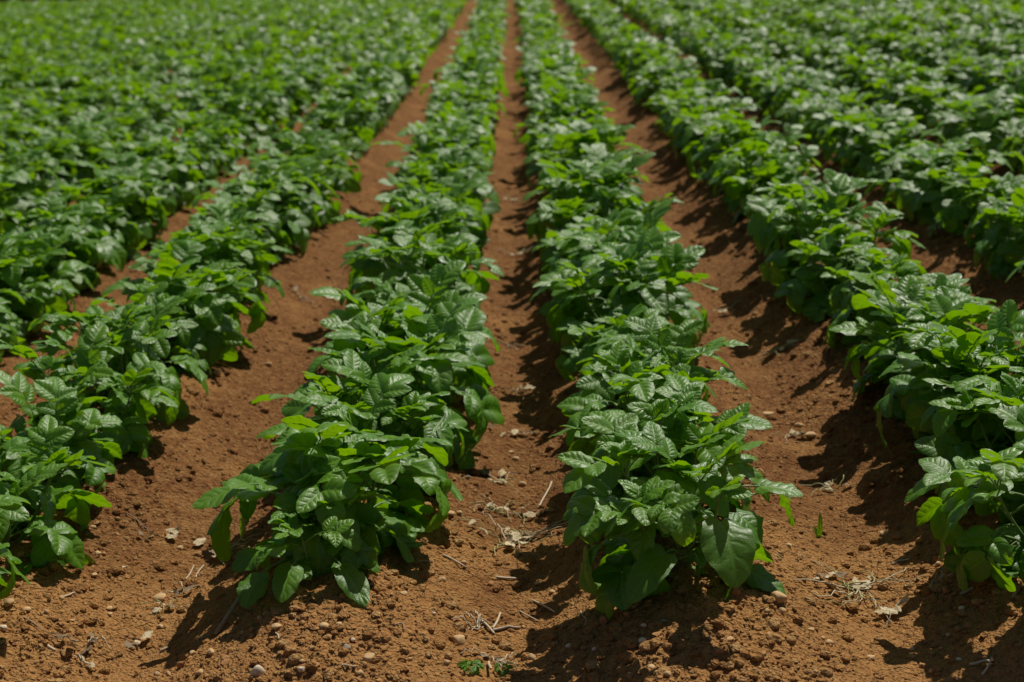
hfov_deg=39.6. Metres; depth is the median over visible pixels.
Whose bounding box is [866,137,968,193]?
potato plant
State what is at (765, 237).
potato plant
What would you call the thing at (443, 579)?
pebble
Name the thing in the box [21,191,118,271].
potato plant
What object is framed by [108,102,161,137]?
potato plant
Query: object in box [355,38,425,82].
potato plant
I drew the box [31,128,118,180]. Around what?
potato plant
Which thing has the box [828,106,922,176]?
potato plant
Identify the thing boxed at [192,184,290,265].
potato plant
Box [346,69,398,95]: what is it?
potato plant
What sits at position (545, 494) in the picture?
straw
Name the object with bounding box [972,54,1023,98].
potato plant
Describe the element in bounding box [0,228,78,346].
potato plant
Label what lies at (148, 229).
potato plant
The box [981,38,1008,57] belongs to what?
potato plant
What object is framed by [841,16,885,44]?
potato plant
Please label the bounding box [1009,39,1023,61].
potato plant
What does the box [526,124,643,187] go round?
potato plant
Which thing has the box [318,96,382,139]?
potato plant
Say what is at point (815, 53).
potato plant
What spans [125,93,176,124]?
potato plant
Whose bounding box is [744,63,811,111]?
potato plant
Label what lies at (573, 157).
potato plant
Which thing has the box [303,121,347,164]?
potato plant
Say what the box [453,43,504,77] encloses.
potato plant
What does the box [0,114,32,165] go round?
potato plant
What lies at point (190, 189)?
potato plant
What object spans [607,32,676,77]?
potato plant
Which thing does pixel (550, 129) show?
potato plant
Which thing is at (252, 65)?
potato plant
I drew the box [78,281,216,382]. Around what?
potato plant
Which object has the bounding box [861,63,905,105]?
potato plant
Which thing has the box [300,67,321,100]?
potato plant
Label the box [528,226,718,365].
potato plant
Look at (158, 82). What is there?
potato plant
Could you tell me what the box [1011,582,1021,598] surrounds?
straw
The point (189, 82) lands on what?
potato plant
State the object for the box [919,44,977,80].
potato plant
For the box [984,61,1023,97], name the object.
potato plant
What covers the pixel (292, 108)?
potato plant
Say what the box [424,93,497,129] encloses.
potato plant
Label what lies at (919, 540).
clod
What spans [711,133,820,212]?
potato plant
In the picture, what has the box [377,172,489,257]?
potato plant
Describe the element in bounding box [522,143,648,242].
potato plant
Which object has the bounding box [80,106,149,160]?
potato plant
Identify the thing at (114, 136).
potato plant
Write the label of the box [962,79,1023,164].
potato plant
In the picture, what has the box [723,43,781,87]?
potato plant
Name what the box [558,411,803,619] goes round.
potato plant
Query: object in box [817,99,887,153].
potato plant
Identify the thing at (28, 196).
potato plant
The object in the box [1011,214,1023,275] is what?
potato plant
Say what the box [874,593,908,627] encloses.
dead leaves
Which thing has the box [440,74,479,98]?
potato plant
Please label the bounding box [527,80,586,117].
potato plant
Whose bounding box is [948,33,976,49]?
potato plant
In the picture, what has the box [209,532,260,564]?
wilted sprig
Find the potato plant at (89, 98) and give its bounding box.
[40,84,114,122]
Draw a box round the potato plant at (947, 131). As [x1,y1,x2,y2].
[926,93,1007,150]
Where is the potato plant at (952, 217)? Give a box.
[927,162,1023,236]
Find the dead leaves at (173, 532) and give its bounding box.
[165,526,179,538]
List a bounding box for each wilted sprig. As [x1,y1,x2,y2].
[139,598,203,616]
[160,581,201,595]
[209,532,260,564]
[293,285,313,303]
[469,494,536,523]
[480,468,518,490]
[485,338,524,348]
[494,384,534,394]
[495,245,536,254]
[523,508,551,519]
[713,299,740,311]
[751,339,800,363]
[801,471,851,495]
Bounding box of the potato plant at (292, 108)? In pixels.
[249,80,296,124]
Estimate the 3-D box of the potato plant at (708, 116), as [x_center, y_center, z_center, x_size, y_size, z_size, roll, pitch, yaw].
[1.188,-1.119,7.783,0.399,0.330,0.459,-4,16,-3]
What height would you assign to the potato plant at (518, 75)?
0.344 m
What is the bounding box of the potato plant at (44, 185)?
[0,150,70,197]
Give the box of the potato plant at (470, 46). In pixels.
[451,42,503,65]
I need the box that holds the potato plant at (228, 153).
[160,120,238,174]
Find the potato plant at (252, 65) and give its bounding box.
[200,52,261,81]
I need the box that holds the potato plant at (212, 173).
[148,132,219,193]
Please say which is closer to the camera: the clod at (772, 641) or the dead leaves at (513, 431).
the clod at (772, 641)
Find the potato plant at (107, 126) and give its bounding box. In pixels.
[57,112,139,169]
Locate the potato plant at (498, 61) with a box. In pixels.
[448,49,503,67]
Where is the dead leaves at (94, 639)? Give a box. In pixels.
[87,633,109,647]
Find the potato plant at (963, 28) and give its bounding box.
[945,26,974,43]
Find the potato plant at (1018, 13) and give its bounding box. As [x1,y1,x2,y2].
[999,5,1023,36]
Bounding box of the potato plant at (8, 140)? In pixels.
[0,126,27,166]
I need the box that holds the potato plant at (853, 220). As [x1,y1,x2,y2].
[761,195,873,255]
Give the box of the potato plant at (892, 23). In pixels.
[856,12,920,50]
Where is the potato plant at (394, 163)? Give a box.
[384,148,493,203]
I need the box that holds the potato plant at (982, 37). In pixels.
[963,24,1011,56]
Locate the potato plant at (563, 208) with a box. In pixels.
[526,186,682,274]
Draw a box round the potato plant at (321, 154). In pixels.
[246,149,351,204]
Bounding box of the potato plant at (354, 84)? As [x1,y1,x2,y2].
[316,65,397,129]
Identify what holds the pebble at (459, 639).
on the field soil
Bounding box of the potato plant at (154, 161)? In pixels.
[110,156,187,215]
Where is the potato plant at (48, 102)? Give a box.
[19,100,79,135]
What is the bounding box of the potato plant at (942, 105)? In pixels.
[927,87,972,136]
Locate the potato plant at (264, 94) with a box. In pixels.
[260,90,281,115]
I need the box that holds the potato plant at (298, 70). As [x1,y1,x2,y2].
[254,64,313,111]
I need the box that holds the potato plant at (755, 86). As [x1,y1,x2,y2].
[750,64,788,101]
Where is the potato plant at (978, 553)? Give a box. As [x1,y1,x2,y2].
[904,402,1023,591]
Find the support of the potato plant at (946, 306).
on the field soil
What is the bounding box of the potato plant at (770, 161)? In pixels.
[709,140,819,222]
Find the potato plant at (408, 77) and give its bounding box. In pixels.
[354,51,420,89]
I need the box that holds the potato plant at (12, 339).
[0,289,24,354]
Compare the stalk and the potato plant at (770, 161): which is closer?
the stalk
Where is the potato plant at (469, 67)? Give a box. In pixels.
[438,58,504,100]
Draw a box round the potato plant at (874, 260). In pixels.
[820,244,930,348]
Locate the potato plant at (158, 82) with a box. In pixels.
[120,69,168,96]
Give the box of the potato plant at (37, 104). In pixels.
[3,96,89,140]
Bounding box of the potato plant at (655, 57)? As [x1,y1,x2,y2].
[627,54,678,98]
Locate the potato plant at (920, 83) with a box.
[889,75,955,121]
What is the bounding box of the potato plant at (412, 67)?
[369,52,418,90]
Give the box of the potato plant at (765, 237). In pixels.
[744,169,908,274]
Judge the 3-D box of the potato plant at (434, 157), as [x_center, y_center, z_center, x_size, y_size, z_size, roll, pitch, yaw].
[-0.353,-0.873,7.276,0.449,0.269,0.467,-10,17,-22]
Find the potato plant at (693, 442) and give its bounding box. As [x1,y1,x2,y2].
[548,374,771,542]
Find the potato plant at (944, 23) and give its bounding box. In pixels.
[914,14,971,34]
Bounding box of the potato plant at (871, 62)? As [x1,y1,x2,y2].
[852,57,900,98]
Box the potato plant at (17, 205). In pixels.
[0,173,28,232]
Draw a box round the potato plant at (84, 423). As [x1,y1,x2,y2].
[0,370,122,523]
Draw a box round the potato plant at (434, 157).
[397,146,489,183]
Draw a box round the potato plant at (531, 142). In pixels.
[513,94,614,156]
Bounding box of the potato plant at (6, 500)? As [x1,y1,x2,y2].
[0,494,30,599]
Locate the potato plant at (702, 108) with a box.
[662,98,743,154]
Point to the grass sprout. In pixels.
(818, 530)
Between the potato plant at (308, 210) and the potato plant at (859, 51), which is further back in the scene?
the potato plant at (859, 51)
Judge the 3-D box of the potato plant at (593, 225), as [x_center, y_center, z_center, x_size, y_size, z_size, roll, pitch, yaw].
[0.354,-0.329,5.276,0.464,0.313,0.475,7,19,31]
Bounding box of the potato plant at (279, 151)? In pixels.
[247,131,343,194]
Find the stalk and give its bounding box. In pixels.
[213,596,238,635]
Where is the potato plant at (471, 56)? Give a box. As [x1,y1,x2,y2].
[433,48,505,82]
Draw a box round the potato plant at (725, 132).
[690,118,809,197]
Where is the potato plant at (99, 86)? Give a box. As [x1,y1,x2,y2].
[73,79,124,113]
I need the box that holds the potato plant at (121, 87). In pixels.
[75,76,150,107]
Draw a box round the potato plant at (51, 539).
[0,415,113,577]
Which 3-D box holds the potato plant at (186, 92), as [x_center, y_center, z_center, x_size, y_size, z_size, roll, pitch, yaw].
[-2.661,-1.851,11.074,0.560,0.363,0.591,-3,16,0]
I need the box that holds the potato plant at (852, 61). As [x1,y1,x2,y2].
[831,51,887,96]
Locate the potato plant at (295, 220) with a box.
[189,159,319,254]
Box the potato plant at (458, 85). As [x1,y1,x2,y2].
[432,80,503,118]
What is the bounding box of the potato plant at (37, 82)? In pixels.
[11,71,69,104]
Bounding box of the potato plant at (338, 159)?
[294,133,360,171]
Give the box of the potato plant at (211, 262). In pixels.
[129,234,251,325]
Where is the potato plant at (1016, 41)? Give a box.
[988,29,1023,74]
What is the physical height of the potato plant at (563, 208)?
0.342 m
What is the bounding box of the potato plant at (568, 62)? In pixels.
[518,55,584,99]
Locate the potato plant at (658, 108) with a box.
[648,86,699,118]
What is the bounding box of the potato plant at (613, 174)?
[527,151,655,248]
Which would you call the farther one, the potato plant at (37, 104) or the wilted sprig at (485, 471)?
the potato plant at (37, 104)
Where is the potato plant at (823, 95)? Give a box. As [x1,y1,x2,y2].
[786,86,846,132]
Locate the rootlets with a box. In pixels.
[930,565,952,587]
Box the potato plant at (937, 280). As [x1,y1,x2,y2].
[855,273,998,358]
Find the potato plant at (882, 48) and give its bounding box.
[858,30,900,58]
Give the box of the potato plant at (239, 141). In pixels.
[192,112,243,161]
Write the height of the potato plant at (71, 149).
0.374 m
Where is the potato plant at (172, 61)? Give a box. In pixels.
[139,55,182,84]
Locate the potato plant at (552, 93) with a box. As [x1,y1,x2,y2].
[533,86,600,118]
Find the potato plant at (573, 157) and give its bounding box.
[538,152,643,207]
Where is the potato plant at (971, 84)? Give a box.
[955,45,1021,94]
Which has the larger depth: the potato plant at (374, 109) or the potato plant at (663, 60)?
the potato plant at (663, 60)
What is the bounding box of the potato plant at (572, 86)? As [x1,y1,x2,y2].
[522,79,599,123]
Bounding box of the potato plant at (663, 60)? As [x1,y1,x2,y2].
[630,57,699,102]
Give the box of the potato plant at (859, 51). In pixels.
[823,42,889,89]
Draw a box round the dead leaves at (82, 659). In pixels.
[72,654,94,666]
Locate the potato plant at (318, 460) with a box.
[192,372,462,577]
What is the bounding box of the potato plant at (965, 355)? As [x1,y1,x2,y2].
[873,300,1023,453]
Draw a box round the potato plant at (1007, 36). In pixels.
[986,23,1023,59]
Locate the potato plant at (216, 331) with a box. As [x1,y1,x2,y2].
[101,240,268,365]
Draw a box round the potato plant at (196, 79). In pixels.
[170,68,224,99]
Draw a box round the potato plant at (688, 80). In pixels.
[656,71,705,111]
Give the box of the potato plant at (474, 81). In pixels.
[438,72,500,110]
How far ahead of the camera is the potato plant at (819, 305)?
4.73 m
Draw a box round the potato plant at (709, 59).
[701,42,728,72]
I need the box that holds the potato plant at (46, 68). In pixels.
[26,64,81,103]
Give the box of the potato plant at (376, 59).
[345,53,410,103]
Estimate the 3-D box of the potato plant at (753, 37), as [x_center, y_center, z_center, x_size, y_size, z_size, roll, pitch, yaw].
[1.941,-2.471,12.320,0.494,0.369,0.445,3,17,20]
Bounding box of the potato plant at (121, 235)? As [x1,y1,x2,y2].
[41,185,142,262]
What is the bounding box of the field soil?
[0,0,1023,681]
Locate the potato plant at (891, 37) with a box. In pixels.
[875,29,921,66]
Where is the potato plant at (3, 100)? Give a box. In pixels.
[0,95,11,130]
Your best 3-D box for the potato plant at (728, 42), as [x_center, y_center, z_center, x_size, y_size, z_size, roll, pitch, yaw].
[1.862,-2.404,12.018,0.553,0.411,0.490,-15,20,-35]
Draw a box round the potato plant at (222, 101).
[188,81,277,141]
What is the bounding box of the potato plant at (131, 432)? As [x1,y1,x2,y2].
[0,323,178,475]
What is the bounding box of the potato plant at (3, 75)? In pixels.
[0,73,12,92]
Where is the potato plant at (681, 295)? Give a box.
[540,231,699,342]
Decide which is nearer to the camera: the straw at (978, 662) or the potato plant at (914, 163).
the straw at (978, 662)
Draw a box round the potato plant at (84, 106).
[43,97,97,126]
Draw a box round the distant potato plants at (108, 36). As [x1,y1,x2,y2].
[0,0,1023,363]
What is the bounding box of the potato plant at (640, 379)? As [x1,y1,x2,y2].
[557,315,748,487]
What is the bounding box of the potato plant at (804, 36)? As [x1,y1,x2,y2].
[786,32,828,60]
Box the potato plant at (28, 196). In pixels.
[0,153,58,226]
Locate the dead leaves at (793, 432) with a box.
[769,429,805,441]
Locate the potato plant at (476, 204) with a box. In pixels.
[379,170,493,220]
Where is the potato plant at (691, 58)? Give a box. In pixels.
[633,56,696,98]
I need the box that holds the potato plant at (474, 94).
[425,83,505,134]
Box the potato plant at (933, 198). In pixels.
[896,132,1023,224]
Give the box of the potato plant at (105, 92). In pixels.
[63,88,113,112]
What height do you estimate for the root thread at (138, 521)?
0.027 m
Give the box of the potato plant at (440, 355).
[281,298,504,468]
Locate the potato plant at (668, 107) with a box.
[642,87,715,131]
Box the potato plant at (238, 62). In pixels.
[198,53,254,84]
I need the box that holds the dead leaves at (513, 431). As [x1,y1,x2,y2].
[489,423,533,435]
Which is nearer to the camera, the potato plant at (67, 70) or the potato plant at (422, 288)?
the potato plant at (422, 288)
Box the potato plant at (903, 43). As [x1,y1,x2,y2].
[886,37,918,64]
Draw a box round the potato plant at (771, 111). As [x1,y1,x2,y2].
[762,73,823,118]
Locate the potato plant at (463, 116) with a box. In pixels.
[397,113,492,159]
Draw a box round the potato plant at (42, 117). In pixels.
[0,106,62,138]
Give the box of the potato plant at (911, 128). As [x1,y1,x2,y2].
[852,116,946,186]
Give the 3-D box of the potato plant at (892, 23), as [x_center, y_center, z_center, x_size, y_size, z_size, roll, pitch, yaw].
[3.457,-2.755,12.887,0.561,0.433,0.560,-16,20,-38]
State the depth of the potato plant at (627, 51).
12.16 m
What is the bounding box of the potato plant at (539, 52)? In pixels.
[520,43,581,82]
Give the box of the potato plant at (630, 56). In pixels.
[615,43,682,78]
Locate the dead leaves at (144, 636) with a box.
[124,630,152,647]
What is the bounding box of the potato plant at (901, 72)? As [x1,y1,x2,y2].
[864,58,962,109]
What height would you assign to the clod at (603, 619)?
0.022 m
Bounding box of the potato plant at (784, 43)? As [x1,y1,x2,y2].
[768,32,805,61]
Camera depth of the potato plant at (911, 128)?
6.98 m
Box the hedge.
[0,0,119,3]
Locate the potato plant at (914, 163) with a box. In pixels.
[879,140,989,205]
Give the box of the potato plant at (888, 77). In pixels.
[872,67,915,103]
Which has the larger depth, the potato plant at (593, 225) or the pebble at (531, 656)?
the potato plant at (593, 225)
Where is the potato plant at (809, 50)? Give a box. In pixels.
[801,45,832,73]
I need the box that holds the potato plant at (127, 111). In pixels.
[100,105,155,140]
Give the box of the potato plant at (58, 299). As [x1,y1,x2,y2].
[0,225,94,319]
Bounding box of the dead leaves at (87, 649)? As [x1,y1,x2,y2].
[51,633,91,654]
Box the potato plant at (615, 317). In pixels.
[555,303,674,380]
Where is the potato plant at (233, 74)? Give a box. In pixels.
[193,63,248,87]
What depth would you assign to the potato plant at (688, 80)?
9.70 m
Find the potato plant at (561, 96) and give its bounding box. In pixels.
[518,90,608,152]
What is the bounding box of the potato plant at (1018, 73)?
[985,58,1023,102]
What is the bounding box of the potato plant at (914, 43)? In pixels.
[901,32,962,68]
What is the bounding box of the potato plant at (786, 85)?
[760,69,852,128]
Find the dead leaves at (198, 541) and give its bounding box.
[193,537,205,545]
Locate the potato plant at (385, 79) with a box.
[335,69,398,119]
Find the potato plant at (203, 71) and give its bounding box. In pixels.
[180,54,240,93]
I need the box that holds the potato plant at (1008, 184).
[963,172,1023,250]
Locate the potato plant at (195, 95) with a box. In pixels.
[161,85,215,111]
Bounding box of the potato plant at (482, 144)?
[401,110,495,171]
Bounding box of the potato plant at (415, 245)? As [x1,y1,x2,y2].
[339,220,503,317]
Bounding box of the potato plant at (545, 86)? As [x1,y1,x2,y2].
[527,75,598,126]
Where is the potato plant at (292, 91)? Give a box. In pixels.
[250,69,310,115]
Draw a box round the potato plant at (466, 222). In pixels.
[387,199,481,246]
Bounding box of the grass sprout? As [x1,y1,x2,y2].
[814,513,822,536]
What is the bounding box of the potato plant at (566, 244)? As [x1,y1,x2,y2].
[546,196,681,313]
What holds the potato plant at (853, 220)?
on the field soil
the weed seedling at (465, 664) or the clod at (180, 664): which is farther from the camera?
the clod at (180, 664)
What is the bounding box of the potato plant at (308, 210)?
[225,162,328,230]
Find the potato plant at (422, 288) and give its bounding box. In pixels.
[309,260,494,406]
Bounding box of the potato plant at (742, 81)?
[734,55,805,99]
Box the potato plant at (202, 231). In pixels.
[144,220,288,309]
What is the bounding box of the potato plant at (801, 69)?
[747,66,818,113]
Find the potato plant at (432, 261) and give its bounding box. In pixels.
[373,233,469,291]
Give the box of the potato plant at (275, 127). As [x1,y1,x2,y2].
[206,94,289,132]
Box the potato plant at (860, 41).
[842,21,898,50]
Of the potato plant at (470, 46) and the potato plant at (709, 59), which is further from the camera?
the potato plant at (470, 46)
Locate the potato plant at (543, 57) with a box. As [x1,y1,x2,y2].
[525,54,587,79]
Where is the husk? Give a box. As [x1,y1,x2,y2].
[496,576,515,579]
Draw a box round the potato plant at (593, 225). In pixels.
[531,208,660,290]
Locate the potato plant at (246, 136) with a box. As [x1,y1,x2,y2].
[187,99,265,151]
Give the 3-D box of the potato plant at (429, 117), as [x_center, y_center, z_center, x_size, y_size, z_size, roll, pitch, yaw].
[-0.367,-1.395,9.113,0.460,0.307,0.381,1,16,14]
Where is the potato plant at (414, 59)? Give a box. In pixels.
[365,47,421,85]
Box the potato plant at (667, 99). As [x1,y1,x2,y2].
[656,87,716,128]
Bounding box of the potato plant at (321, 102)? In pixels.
[299,92,383,152]
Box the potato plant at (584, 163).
[536,159,627,229]
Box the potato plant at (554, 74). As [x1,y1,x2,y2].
[522,70,578,104]
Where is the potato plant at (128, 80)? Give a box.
[105,75,150,104]
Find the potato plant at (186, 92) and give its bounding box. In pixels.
[130,77,206,119]
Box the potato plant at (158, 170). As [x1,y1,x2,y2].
[80,158,176,220]
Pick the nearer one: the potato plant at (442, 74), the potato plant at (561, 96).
the potato plant at (561, 96)
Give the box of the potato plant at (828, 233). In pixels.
[759,174,925,309]
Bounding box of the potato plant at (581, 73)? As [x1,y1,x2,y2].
[529,66,596,100]
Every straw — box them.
[443,554,466,567]
[481,620,494,634]
[492,612,500,628]
[492,625,519,631]
[519,610,537,621]
[531,599,555,612]
[538,481,551,507]
[959,587,972,594]
[969,659,988,665]
[981,657,992,674]
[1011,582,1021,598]
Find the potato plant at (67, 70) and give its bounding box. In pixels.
[34,61,95,99]
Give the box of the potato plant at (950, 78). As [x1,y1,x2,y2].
[936,49,991,88]
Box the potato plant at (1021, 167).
[1010,126,1023,174]
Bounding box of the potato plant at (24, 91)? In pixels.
[2,82,45,118]
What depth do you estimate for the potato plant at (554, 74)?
10.39 m
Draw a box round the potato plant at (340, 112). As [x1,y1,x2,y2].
[286,98,366,161]
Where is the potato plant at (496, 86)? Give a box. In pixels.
[419,62,508,115]
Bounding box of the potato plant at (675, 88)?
[663,81,698,96]
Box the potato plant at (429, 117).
[424,97,489,127]
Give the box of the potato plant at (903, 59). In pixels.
[887,30,947,69]
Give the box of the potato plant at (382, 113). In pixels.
[327,80,394,124]
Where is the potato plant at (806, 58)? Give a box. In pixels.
[794,38,827,67]
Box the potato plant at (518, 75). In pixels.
[514,45,574,82]
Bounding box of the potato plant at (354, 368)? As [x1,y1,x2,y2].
[251,349,468,502]
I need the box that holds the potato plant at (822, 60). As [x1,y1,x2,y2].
[813,44,873,87]
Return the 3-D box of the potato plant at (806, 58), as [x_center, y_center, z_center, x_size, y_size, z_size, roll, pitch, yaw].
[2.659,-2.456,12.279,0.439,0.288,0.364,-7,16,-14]
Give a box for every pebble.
[0,625,6,630]
[4,598,13,606]
[22,607,30,611]
[152,593,165,601]
[189,650,195,655]
[196,669,202,675]
[212,370,220,375]
[250,665,264,676]
[264,362,271,366]
[271,623,281,629]
[297,666,304,671]
[320,622,328,628]
[358,641,364,647]
[363,653,374,663]
[439,577,445,581]
[448,510,454,515]
[453,634,464,644]
[528,653,535,659]
[638,637,646,643]
[663,671,670,676]
[727,636,733,641]
[762,412,772,416]
[770,591,787,603]
[778,607,785,613]
[794,423,803,426]
[805,432,816,437]
[825,639,832,644]
[879,531,887,535]
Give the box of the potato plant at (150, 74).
[101,71,158,95]
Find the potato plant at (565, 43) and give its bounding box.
[525,37,574,64]
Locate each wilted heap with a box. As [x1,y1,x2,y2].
[451,511,568,556]
[793,553,923,621]
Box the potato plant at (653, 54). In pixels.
[632,50,676,84]
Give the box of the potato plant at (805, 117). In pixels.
[776,91,861,140]
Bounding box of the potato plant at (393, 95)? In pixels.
[334,68,401,101]
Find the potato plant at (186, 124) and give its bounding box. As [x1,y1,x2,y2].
[162,109,259,164]
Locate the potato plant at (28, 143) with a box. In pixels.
[0,112,52,154]
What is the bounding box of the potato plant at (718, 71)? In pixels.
[708,37,771,85]
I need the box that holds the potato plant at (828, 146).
[816,104,917,162]
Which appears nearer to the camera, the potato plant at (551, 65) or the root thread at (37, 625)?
the root thread at (37, 625)
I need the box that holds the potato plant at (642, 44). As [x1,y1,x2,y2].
[623,38,680,85]
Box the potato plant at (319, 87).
[273,59,333,99]
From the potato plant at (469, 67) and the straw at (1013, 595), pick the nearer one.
the straw at (1013, 595)
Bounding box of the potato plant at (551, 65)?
[522,56,595,106]
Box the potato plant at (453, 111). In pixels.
[422,102,495,157]
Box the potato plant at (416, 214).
[332,192,480,298]
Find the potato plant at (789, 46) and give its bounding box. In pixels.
[786,37,819,66]
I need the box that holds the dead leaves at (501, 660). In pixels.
[460,647,518,668]
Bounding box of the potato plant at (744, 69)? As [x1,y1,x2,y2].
[730,57,777,92]
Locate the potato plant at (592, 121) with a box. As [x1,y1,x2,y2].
[535,116,626,158]
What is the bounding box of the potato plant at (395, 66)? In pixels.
[350,62,404,89]
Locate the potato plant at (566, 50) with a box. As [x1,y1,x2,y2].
[551,48,574,56]
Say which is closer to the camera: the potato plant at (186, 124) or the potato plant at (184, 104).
the potato plant at (186, 124)
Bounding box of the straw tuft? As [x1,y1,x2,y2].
[451,610,493,631]
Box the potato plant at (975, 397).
[914,365,1023,525]
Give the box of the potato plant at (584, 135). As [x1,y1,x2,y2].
[523,120,635,203]
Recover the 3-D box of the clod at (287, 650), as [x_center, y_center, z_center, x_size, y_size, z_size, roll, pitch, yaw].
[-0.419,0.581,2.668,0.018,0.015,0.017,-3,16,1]
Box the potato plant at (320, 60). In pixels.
[288,55,335,84]
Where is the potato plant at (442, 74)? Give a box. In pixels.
[441,56,497,75]
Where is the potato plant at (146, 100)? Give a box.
[109,87,182,137]
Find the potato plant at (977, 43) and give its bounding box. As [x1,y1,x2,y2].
[955,25,997,54]
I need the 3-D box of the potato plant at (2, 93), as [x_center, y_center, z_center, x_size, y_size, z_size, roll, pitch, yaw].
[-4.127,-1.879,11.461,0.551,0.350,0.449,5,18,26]
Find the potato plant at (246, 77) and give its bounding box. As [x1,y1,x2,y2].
[206,71,289,129]
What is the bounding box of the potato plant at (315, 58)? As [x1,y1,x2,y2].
[294,57,327,83]
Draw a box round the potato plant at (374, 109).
[309,91,377,141]
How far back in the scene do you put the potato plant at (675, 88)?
9.98 m
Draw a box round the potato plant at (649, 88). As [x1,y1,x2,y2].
[628,60,705,112]
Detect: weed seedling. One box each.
[457,659,484,674]
[494,662,513,676]
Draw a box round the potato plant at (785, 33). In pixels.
[764,28,810,57]
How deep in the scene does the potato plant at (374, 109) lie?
9.42 m
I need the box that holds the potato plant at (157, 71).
[124,61,169,95]
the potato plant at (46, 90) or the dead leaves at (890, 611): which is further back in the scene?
the potato plant at (46, 90)
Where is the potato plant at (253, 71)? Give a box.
[204,52,263,82]
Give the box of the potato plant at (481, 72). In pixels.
[441,64,499,101]
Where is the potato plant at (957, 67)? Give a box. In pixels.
[949,57,1001,93]
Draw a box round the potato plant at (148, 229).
[45,152,178,249]
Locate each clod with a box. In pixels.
[176,661,184,667]
[193,551,202,556]
[220,658,229,664]
[284,646,291,654]
[289,605,299,611]
[308,624,315,629]
[599,615,608,623]
[651,632,661,636]
[715,648,723,653]
[768,638,774,644]
[915,538,924,542]
[919,662,927,667]
[971,598,985,606]
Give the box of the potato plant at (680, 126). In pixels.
[670,96,761,161]
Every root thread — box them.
[24,617,56,636]
[126,512,151,530]
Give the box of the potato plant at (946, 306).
[828,266,1012,419]
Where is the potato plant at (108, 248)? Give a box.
[0,194,126,296]
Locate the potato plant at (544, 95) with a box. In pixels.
[524,91,588,122]
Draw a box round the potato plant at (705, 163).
[681,113,780,180]
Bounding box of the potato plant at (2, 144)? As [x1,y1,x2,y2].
[0,129,8,165]
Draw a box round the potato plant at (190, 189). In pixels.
[93,123,203,208]
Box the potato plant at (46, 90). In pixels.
[10,87,55,101]
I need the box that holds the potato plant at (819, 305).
[774,236,926,322]
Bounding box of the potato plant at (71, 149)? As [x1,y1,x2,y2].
[7,122,112,193]
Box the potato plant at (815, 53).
[809,39,850,70]
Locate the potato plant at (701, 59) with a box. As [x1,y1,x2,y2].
[690,27,743,69]
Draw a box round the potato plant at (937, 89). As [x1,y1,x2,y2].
[894,82,982,129]
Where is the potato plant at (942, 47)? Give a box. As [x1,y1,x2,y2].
[913,36,964,70]
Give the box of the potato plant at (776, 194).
[744,174,846,231]
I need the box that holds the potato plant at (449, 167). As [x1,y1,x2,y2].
[393,148,501,225]
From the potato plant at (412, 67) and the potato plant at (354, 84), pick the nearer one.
the potato plant at (354, 84)
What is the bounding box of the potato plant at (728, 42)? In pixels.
[704,33,764,66]
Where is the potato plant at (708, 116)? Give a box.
[694,107,761,165]
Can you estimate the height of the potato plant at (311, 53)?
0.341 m
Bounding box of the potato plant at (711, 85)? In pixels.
[663,79,743,147]
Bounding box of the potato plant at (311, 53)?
[295,50,339,77]
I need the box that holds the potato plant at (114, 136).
[55,120,132,159]
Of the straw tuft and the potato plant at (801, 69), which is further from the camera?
the potato plant at (801, 69)
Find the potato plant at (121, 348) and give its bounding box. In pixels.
[28,297,208,424]
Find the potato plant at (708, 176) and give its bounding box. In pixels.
[702,118,792,187]
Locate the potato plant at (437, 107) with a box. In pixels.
[425,99,498,136]
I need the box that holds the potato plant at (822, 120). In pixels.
[784,86,880,146]
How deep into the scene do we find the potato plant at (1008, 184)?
5.45 m
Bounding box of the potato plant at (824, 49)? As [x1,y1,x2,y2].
[809,37,862,79]
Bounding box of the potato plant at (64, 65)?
[48,59,101,87]
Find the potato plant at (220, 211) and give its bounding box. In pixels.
[147,201,273,293]
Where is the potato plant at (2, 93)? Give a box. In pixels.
[0,89,36,122]
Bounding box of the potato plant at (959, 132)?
[943,97,1021,153]
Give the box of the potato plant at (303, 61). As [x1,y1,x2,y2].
[292,59,328,88]
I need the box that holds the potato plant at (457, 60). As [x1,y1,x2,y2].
[443,53,482,69]
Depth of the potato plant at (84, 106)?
10.82 m
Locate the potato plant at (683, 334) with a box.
[562,319,729,439]
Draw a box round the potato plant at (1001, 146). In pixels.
[990,115,1023,171]
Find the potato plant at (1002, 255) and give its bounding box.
[971,187,1023,279]
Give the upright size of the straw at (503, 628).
0.012 m
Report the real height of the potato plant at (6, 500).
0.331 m
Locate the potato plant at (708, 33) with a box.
[693,25,740,56]
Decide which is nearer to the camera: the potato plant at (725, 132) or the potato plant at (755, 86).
the potato plant at (725, 132)
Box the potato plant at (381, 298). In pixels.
[352,277,468,340]
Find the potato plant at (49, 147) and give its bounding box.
[0,136,80,196]
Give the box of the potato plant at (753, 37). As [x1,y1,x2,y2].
[708,34,766,66]
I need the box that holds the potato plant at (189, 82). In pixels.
[168,79,216,111]
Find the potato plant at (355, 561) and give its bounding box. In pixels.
[232,468,394,607]
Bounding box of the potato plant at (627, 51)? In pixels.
[620,45,679,84]
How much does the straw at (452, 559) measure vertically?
0.032 m
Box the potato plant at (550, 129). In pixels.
[535,126,615,175]
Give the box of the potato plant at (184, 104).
[141,94,189,127]
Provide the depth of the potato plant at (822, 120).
8.21 m
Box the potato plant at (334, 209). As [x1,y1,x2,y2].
[222,156,350,224]
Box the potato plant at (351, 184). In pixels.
[247,127,368,192]
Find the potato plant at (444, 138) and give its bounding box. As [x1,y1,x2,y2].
[371,120,492,182]
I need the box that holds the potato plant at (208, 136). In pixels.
[173,129,226,182]

